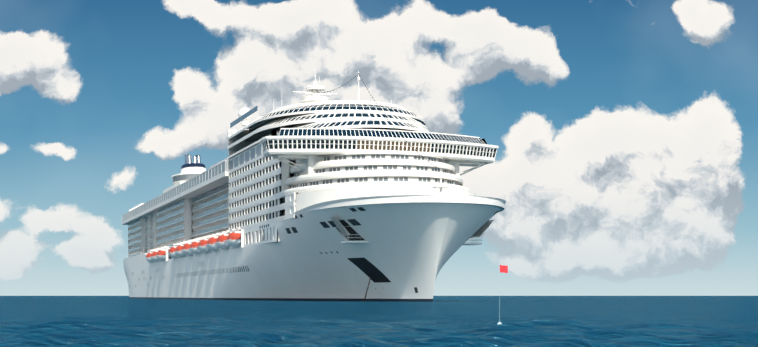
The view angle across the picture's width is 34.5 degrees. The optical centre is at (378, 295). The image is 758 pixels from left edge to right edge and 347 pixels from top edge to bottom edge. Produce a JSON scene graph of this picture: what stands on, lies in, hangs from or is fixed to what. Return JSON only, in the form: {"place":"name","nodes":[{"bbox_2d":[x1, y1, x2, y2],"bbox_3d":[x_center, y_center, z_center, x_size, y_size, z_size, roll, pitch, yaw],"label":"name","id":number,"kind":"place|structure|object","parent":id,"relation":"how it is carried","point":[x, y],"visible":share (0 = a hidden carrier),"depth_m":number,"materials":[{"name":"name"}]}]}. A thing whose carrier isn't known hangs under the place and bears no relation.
{"place":"outdoors","nodes":[
{"label":"outdoors","id":0,"kind":"place"},
{"bbox_2d":[0,296,757,346],"bbox_3d":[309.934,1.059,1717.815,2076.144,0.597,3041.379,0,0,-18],"label":"sea","id":1,"kind":"structure","parent":0,"point":[447,321],"depth_m":46.53,"materials":[{"name":"liquid"}]},
{"bbox_2d":[122,71,505,301],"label":"cruise ship","id":2,"kind":"object","parent":1,"relation":"on","point":[314,196],"visible":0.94,"depth_m":245.78,"materials":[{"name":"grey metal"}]},
{"bbox_2d":[144,227,246,263],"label":"lifeboats","id":3,"kind":"object","parent":2,"relation":"on","point":[216,242],"visible":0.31,"depth_m":332.65,"materials":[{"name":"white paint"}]},
{"bbox_2d":[364,273,371,299],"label":"anchor chain","id":4,"kind":"object","parent":2,"relation":"on","point":[368,286],"visible":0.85,"depth_m":233.45,"materials":[{"name":"grey metal"}]},
{"bbox_2d":[497,265,507,324],"bbox_3d":[4.557,0.091,45.040,0.392,2.550,0.176,0,0,7],"label":"marker buoy","id":5,"kind":"object","parent":1,"relation":"in","point":[503,268],"visible":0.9,"depth_m":45.05,"materials":[{"name":"red"}]},
{"bbox_2d":[0,0,757,295],"label":"sky","id":6,"kind":"structure","parent":0,"point":[625,132],"materials":[{"name":"blue"}]}
]}

